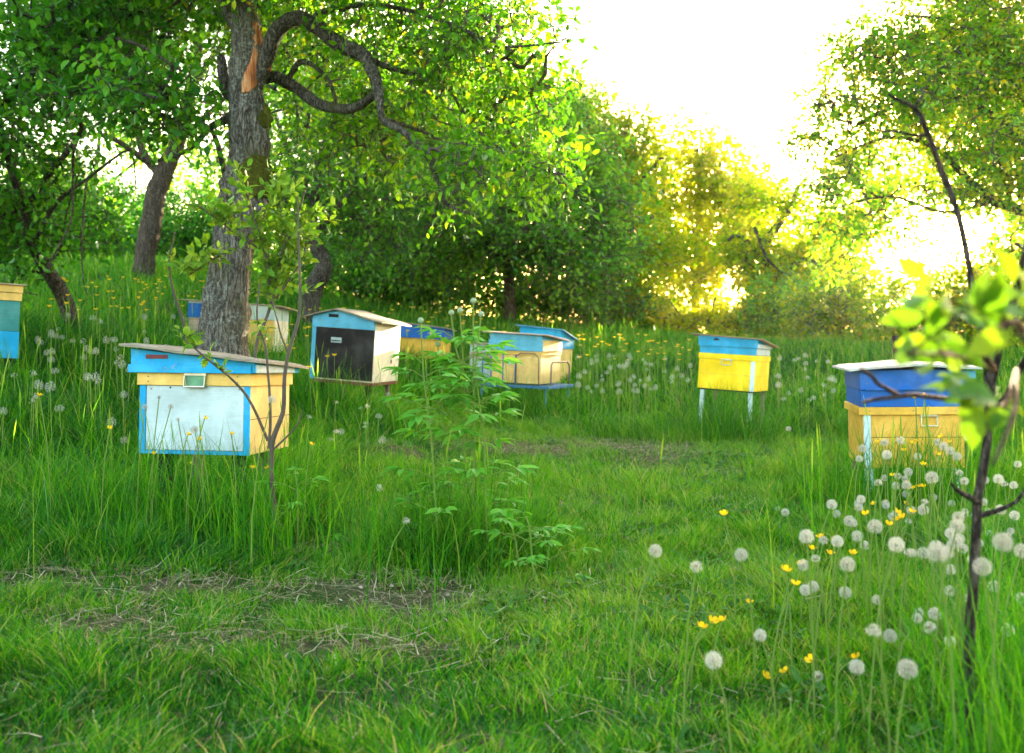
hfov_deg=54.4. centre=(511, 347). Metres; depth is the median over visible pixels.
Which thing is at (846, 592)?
dandelion
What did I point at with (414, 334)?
beehive
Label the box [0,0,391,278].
apple tree
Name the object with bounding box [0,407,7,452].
dandelion
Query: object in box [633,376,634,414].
dandelion
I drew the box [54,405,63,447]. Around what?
dandelion
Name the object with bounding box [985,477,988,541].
dandelion
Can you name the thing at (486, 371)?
beehive
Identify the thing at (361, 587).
leaf litter
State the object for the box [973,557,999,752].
dandelion
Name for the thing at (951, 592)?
dandelion
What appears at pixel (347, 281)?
bush
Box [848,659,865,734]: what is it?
dandelion
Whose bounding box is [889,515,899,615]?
buttercup
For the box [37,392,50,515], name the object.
buttercup
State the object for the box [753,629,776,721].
dandelion
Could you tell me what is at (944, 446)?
dandelion
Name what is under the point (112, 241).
bush
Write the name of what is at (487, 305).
bush
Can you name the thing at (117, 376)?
dandelion
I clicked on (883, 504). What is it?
dandelion
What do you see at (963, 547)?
dandelion
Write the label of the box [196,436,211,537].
buttercup
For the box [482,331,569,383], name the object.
beehive
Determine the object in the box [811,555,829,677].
dandelion
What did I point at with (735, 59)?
sky
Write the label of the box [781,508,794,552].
dandelion
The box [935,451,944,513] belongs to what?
buttercup
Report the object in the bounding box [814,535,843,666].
dandelion
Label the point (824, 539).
dandelion
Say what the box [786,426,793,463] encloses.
dandelion
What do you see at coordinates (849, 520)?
dandelion
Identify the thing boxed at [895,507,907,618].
buttercup
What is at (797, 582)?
buttercup
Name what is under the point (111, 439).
dandelion
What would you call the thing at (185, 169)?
ash tree
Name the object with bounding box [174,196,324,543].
plum sapling
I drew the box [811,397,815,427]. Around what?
dandelion
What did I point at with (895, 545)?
dandelion
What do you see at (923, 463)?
buttercup
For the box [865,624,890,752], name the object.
dandelion
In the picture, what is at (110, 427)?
buttercup
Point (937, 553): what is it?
dandelion
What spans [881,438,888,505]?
dandelion
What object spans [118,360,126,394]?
dandelion
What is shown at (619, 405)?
dandelion
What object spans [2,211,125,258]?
bush
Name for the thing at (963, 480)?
dandelion
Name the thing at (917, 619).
dandelion
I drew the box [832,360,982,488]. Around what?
beehive
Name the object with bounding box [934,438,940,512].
dandelion
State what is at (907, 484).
dandelion
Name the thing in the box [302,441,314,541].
buttercup
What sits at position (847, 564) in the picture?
dandelion
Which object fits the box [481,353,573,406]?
hive trolley
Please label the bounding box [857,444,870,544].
dandelion
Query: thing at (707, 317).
bush
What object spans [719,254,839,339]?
bush
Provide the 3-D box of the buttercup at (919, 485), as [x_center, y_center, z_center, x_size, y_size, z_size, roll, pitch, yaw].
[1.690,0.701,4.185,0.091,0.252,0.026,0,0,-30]
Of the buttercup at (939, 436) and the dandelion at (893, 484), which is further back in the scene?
the buttercup at (939, 436)
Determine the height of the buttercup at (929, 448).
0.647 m
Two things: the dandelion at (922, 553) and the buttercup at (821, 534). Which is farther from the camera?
the buttercup at (821, 534)
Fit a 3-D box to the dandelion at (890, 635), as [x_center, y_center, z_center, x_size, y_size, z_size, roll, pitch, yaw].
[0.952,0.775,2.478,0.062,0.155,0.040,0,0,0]
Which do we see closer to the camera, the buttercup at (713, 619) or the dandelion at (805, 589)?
the buttercup at (713, 619)
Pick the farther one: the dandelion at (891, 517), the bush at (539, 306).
the bush at (539, 306)
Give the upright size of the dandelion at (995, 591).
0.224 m
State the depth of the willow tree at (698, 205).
19.70 m
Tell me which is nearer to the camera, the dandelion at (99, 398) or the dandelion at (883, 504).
the dandelion at (883, 504)
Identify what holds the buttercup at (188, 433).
on the ground at (394, 604)
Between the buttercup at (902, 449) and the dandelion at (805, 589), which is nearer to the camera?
the dandelion at (805, 589)
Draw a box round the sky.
[0,0,1023,329]
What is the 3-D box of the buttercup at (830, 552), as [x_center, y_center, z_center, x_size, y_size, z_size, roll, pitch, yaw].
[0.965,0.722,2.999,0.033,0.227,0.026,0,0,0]
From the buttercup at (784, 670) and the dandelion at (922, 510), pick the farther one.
the dandelion at (922, 510)
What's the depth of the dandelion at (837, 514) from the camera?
4.08 m
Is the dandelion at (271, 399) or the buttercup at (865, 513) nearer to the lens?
the buttercup at (865, 513)
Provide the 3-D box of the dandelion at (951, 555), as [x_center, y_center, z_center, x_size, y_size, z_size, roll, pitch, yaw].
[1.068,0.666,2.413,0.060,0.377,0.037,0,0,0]
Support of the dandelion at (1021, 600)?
on the ground at (394, 604)
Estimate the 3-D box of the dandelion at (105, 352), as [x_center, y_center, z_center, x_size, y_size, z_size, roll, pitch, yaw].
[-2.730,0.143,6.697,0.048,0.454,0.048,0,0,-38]
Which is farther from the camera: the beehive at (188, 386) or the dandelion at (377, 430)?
the dandelion at (377, 430)
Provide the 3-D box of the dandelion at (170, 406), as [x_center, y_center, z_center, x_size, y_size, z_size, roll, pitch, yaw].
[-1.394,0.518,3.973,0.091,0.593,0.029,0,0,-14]
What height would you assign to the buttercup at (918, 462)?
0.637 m
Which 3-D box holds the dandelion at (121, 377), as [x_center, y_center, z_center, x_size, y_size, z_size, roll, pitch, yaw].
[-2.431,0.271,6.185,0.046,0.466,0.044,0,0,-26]
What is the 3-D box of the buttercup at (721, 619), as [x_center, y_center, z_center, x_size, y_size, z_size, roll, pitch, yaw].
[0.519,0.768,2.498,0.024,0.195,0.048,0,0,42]
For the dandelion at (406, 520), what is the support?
on the ground at (394, 604)
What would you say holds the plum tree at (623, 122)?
on the ground at (394, 604)
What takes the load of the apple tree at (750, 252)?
on the ground at (394, 604)
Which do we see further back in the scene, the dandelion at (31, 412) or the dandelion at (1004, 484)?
the dandelion at (31, 412)
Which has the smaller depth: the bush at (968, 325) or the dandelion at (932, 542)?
the dandelion at (932, 542)
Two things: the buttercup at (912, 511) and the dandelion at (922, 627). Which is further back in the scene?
the buttercup at (912, 511)
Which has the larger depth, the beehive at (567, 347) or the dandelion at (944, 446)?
the beehive at (567, 347)
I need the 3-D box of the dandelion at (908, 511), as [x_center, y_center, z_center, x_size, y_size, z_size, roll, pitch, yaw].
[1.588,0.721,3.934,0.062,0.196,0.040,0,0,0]
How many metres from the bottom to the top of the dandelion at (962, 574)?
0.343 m
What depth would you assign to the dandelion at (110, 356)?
6.72 m
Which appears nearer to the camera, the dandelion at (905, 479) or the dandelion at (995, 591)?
the dandelion at (995, 591)
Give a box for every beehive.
[0,283,26,375]
[119,343,308,502]
[179,299,297,356]
[303,308,411,404]
[399,322,456,358]
[466,343,490,381]
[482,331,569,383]
[515,324,577,382]
[691,333,779,427]
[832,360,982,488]
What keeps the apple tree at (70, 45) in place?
on the ground at (394, 604)
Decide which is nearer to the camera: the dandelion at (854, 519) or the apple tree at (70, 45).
the dandelion at (854, 519)
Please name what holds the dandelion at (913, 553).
on the ground at (394, 604)
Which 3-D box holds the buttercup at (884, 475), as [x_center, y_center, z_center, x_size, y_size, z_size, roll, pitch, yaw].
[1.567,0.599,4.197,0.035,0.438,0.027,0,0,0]
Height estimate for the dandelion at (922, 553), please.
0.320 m
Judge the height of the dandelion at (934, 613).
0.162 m
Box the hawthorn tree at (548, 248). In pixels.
[347,52,669,323]
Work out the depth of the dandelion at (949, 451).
3.78 m
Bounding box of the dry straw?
[0,415,986,752]
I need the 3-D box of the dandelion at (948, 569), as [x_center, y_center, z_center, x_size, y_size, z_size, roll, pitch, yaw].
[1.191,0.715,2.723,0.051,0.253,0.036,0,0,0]
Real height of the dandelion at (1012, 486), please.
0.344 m
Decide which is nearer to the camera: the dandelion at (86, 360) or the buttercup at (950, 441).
the buttercup at (950, 441)
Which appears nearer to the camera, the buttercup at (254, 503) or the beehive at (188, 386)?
the buttercup at (254, 503)
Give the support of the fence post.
on the ground at (394, 604)
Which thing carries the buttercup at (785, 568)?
on the ground at (394, 604)
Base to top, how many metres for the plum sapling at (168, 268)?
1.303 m
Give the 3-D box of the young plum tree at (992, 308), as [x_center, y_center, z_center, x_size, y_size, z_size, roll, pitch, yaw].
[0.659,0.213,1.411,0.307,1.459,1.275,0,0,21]
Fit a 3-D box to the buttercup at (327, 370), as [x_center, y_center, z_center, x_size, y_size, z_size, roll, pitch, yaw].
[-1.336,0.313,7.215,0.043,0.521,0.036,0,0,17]
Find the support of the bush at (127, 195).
on the ground at (394, 604)
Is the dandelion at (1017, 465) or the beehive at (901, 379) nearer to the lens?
the dandelion at (1017, 465)
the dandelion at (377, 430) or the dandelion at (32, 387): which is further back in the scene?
the dandelion at (377, 430)
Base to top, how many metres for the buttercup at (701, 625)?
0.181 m
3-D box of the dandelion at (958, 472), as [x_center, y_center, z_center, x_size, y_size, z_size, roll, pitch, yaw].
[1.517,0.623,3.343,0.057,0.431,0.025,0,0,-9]
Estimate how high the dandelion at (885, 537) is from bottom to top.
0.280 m
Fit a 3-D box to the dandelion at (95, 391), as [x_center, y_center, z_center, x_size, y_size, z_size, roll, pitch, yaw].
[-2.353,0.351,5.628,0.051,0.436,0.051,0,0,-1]
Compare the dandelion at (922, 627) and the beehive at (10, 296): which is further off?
the beehive at (10, 296)
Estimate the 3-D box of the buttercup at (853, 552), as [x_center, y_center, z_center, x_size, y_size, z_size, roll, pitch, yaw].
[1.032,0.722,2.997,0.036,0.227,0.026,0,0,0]
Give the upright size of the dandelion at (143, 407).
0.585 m
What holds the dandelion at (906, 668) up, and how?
on the ground at (394, 604)
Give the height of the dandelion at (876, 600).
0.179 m
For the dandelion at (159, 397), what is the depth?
3.97 m
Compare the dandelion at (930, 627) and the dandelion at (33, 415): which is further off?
the dandelion at (33, 415)
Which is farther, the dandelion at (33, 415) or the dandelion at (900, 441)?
the dandelion at (33, 415)
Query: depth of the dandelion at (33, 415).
5.05 m
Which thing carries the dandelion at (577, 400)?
on the ground at (394, 604)
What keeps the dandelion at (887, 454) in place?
on the ground at (394, 604)
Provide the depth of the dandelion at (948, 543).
2.63 m
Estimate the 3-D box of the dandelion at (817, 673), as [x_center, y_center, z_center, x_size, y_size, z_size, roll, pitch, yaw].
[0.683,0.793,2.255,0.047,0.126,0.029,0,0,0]
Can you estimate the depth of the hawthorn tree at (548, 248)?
13.76 m
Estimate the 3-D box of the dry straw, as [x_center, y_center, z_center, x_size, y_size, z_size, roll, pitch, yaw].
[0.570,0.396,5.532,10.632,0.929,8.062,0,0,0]
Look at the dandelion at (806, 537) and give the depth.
2.22 m
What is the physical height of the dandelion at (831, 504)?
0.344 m
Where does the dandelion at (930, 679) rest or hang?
on the ground at (394, 604)
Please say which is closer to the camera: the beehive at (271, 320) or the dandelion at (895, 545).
the dandelion at (895, 545)
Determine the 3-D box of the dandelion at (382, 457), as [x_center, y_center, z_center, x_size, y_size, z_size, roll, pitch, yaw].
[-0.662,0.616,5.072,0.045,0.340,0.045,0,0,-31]
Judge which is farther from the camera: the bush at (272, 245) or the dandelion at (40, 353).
the bush at (272, 245)
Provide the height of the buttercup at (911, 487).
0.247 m
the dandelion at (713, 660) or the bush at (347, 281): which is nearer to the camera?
the dandelion at (713, 660)
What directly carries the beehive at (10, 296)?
on the ground at (394, 604)
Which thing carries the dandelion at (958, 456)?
on the ground at (394, 604)
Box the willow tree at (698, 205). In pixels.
[621,99,820,334]
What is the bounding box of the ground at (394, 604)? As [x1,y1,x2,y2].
[0,270,1023,752]
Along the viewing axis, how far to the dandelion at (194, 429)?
3.99 m
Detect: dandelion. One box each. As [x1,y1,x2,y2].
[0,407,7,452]
[28,398,33,434]
[31,370,35,420]
[31,393,37,449]
[33,379,42,434]
[35,336,40,368]
[36,340,43,372]
[45,381,54,449]
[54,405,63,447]
[83,354,85,393]
[83,373,90,411]
[84,346,88,378]
[86,375,93,428]
[92,372,98,422]
[95,379,100,425]
[103,336,109,383]
[107,419,116,467]
[109,337,113,389]
[114,360,117,394]
[117,355,122,406]
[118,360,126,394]
[120,391,127,432]
[120,436,127,465]
[136,404,147,523]
[150,395,160,520]
[151,404,173,525]
[176,417,189,537]
[191,426,205,521]
[250,395,274,567]
[376,414,382,446]
[376,484,382,520]
[378,436,385,492]
[384,517,409,590]
[575,382,581,420]
[616,389,621,428]
[627,543,661,709]
[631,387,633,440]
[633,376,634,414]
[683,561,702,736]
[704,651,731,752]
[735,547,755,683]
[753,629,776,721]
[780,559,807,662]
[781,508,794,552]
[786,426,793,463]
[799,529,814,730]
[799,584,811,635]
[805,670,822,720]
[806,581,819,646]
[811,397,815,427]
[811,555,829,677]
[813,499,836,599]
[814,535,827,621]
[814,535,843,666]
[828,515,854,629]
[832,388,835,421]
[832,510,841,521]
[834,556,855,752]
[835,518,856,586]
[839,586,851,646]
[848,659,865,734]
[851,531,869,634]
[852,499,861,549]
[853,456,862,515]
[854,495,864,557]
[854,503,864,603]
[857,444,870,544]
[860,540,869,595]
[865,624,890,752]
[867,518,882,693]
[867,537,904,752]
[870,450,891,560]
[871,594,888,648]
[874,500,889,522]
[875,479,884,625]
[879,474,886,517]
[880,510,897,567]
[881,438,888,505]
[883,503,889,519]
[883,629,902,675]
[888,512,899,541]
[889,482,899,539]
[891,436,904,628]
[894,613,922,691]
[895,473,902,534]
[895,657,918,752]
[896,476,908,504]
[898,548,912,675]
[901,480,916,589]
[903,467,912,547]
[903,549,915,631]
[905,453,921,517]
[906,507,917,534]
[914,607,941,658]
[915,607,924,654]
[917,505,934,609]
[917,547,929,638]
[921,499,936,622]
[924,471,938,613]
[924,621,944,717]
[927,442,947,565]
[927,540,939,639]
[927,541,956,752]
[927,636,955,693]
[931,519,965,721]
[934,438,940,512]
[936,447,954,531]
[937,511,964,639]
[941,546,960,672]
[941,563,955,638]
[942,452,961,545]
[944,585,956,648]
[945,528,958,588]
[946,540,963,636]
[948,534,962,670]
[953,556,968,631]
[956,470,968,578]
[956,477,968,588]
[956,533,964,624]
[957,543,968,568]
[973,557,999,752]
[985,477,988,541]
[985,623,1014,694]
[988,580,1002,618]
[989,531,1014,752]
[990,474,1003,605]
[992,504,1006,611]
[997,542,1023,716]
[1000,481,1008,527]
[1005,528,1014,555]
[1007,461,1021,503]
[1009,481,1017,541]
[1009,510,1023,575]
[1014,592,1023,615]
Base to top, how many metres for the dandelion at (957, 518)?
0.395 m
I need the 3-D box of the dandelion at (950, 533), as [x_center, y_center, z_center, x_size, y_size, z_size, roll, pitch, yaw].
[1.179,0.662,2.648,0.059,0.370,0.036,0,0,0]
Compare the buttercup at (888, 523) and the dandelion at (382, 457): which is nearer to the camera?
the buttercup at (888, 523)
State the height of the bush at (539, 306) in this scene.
2.254 m
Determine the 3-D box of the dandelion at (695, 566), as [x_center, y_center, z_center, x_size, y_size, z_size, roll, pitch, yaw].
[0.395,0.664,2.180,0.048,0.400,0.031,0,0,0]
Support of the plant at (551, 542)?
on the ground at (394, 604)
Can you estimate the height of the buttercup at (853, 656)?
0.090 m
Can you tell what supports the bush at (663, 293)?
on the ground at (394, 604)
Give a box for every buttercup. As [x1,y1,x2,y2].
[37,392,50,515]
[64,302,68,342]
[100,425,112,527]
[146,451,156,525]
[169,432,191,534]
[185,415,208,537]
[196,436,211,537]
[230,431,236,510]
[248,465,268,543]
[251,465,257,546]
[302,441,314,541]
[306,326,310,364]
[307,366,312,424]
[325,355,329,402]
[332,354,336,379]
[686,615,718,694]
[690,621,707,690]
[711,615,726,689]
[720,509,735,616]
[729,599,753,621]
[753,670,770,690]
[770,579,800,691]
[774,666,787,688]
[780,560,803,627]
[781,565,792,687]
[800,533,823,623]
[804,654,824,680]
[809,545,823,613]
[827,550,836,619]
[832,652,859,688]
[849,549,858,614]
[861,510,871,622]
[864,440,880,524]
[880,438,886,524]
[882,513,904,610]
[886,520,894,615]
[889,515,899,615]
[890,448,905,513]
[893,508,915,611]
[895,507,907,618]
[903,485,915,512]
[906,440,915,514]
[907,484,921,519]
[914,439,921,519]
[915,398,919,523]
[920,461,930,513]
[924,393,931,521]
[928,434,942,518]
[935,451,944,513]
[947,439,953,514]
[964,444,968,519]
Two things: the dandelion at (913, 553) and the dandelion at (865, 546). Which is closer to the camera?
the dandelion at (913, 553)
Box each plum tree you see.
[531,69,711,329]
[859,91,1023,752]
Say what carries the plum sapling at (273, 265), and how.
on the ground at (394, 604)
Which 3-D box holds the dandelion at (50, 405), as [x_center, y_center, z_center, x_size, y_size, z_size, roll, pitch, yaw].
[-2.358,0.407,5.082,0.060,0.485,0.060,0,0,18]
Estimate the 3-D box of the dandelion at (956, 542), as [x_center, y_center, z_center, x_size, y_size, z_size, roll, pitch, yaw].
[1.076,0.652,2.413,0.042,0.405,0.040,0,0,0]
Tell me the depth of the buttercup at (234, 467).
3.95 m
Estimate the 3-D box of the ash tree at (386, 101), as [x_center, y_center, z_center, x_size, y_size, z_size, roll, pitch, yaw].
[-2.316,-3.859,19.891,7.064,6.455,3.759,0,0,0]
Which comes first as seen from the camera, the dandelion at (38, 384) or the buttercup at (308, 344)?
the dandelion at (38, 384)
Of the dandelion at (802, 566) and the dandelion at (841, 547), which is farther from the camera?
the dandelion at (841, 547)
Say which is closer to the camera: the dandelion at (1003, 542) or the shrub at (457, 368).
the dandelion at (1003, 542)
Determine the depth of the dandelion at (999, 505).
2.94 m
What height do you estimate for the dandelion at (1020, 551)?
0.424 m
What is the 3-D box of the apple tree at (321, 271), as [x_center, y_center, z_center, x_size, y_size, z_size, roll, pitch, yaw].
[-1.794,-1.966,11.992,3.666,3.618,3.249,0,0,0]
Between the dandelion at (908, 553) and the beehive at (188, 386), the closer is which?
the dandelion at (908, 553)
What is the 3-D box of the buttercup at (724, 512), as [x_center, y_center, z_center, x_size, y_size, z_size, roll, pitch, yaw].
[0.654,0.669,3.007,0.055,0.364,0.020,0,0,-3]
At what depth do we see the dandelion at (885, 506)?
4.07 m
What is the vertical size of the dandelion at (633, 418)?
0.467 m
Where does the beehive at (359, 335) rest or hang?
on the ground at (394, 604)
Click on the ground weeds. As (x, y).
(640, 606)
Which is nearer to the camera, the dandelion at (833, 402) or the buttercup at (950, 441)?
the buttercup at (950, 441)
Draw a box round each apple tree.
[0,0,228,333]
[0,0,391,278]
[105,0,604,356]
[215,40,511,327]
[697,160,902,329]
[762,0,1023,351]
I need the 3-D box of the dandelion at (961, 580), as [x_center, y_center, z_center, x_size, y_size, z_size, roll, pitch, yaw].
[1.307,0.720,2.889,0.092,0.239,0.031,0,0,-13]
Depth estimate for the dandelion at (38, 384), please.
5.18 m
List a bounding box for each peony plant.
[254,466,346,546]
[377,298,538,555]
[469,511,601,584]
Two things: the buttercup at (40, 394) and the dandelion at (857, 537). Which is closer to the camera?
the dandelion at (857, 537)
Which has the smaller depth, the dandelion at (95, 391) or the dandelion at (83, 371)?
the dandelion at (95, 391)
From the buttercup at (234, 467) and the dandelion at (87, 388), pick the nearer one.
the buttercup at (234, 467)
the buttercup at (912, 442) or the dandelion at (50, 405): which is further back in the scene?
the dandelion at (50, 405)
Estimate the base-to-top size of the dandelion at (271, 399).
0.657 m
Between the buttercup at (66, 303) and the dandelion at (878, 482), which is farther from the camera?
the buttercup at (66, 303)
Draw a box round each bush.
[2,144,133,258]
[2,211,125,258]
[49,164,168,257]
[113,174,215,261]
[156,194,261,272]
[253,152,381,298]
[257,181,480,314]
[365,254,543,317]
[464,251,662,330]
[600,262,707,332]
[633,259,788,338]
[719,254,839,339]
[761,248,908,341]
[841,249,1021,344]
[932,229,1023,348]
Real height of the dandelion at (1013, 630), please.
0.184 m
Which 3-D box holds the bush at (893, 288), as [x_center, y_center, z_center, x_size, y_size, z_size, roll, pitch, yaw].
[5.880,-0.518,13.477,2.781,1.714,1.465,0,0,0]
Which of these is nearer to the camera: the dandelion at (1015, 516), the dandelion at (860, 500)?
the dandelion at (1015, 516)
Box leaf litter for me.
[3,432,756,750]
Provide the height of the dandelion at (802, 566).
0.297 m
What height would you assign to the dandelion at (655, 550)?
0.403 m
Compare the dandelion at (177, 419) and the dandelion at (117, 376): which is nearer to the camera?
the dandelion at (177, 419)
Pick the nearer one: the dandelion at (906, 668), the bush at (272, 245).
the dandelion at (906, 668)
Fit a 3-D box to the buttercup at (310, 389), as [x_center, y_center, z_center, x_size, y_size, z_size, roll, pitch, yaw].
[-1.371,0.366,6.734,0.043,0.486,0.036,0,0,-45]
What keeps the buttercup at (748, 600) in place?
on the ground at (394, 604)
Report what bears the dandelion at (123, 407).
on the ground at (394, 604)
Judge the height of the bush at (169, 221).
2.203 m
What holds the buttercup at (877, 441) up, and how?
on the ground at (394, 604)
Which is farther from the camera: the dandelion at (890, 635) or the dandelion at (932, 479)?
the dandelion at (932, 479)
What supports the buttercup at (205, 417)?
on the ground at (394, 604)
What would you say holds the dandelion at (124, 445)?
on the ground at (394, 604)
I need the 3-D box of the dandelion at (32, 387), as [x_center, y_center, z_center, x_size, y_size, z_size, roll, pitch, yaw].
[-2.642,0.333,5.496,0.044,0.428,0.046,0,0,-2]
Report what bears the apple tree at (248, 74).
on the ground at (394, 604)
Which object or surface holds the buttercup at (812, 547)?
on the ground at (394, 604)
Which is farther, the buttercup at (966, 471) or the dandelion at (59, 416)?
the dandelion at (59, 416)
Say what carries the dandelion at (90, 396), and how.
on the ground at (394, 604)
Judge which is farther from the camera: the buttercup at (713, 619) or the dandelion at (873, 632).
the buttercup at (713, 619)
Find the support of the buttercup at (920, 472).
on the ground at (394, 604)
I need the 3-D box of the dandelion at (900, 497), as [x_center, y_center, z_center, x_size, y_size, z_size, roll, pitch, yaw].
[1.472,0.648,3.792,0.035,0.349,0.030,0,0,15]
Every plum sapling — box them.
[161,232,187,339]
[162,154,343,469]
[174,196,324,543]
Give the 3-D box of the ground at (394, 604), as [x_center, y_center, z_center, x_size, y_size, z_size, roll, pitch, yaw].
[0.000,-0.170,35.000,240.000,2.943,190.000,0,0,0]
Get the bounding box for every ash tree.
[1,109,226,211]
[216,13,565,219]
[808,0,1023,247]
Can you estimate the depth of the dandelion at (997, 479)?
3.10 m
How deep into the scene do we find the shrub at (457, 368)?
3.74 m
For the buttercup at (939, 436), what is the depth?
4.18 m
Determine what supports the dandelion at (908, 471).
on the ground at (394, 604)
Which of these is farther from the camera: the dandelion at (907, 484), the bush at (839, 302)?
the bush at (839, 302)
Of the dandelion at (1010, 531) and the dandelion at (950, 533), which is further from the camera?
the dandelion at (1010, 531)
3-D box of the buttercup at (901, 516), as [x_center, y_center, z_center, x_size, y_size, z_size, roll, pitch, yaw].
[1.141,0.669,2.990,0.083,0.342,0.026,0,0,-13]
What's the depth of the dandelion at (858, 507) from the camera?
3.09 m
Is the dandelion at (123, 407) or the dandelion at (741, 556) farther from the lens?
the dandelion at (123, 407)
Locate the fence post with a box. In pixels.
[891,335,898,359]
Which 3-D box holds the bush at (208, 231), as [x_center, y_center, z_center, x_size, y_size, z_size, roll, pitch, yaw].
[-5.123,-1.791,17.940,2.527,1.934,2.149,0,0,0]
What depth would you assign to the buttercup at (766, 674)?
2.50 m
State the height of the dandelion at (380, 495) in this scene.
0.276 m
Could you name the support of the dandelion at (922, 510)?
on the ground at (394, 604)
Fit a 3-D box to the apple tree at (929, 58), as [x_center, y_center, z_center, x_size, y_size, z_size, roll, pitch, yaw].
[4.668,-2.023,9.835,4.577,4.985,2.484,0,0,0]
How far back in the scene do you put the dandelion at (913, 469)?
4.42 m
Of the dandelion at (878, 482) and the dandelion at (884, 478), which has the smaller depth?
the dandelion at (878, 482)
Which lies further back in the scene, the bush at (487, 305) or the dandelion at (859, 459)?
the bush at (487, 305)
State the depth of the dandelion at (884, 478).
4.20 m
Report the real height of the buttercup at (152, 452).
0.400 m
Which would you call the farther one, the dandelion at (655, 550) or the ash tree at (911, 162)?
the ash tree at (911, 162)
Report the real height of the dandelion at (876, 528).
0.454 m
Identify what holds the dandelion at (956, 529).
on the ground at (394, 604)
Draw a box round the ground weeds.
[0,392,1023,752]
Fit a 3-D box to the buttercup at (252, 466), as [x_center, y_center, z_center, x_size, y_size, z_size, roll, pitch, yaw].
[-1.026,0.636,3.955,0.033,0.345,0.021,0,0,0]
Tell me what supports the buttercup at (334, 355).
on the ground at (394, 604)
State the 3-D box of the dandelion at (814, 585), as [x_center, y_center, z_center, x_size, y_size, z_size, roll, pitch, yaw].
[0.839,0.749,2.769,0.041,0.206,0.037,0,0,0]
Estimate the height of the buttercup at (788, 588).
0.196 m
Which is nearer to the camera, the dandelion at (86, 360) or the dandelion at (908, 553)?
the dandelion at (908, 553)
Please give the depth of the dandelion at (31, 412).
5.19 m
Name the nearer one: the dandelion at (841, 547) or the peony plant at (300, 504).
the dandelion at (841, 547)
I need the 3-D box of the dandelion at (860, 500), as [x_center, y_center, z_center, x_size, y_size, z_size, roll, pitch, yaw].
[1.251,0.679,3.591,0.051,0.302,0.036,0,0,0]
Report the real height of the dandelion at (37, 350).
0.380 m
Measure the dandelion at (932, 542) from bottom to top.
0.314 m
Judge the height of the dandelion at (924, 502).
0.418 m
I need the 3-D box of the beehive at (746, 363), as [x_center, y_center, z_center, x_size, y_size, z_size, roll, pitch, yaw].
[1.853,0.360,8.353,0.610,0.922,0.550,4,1,29]
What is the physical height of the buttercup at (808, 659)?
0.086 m

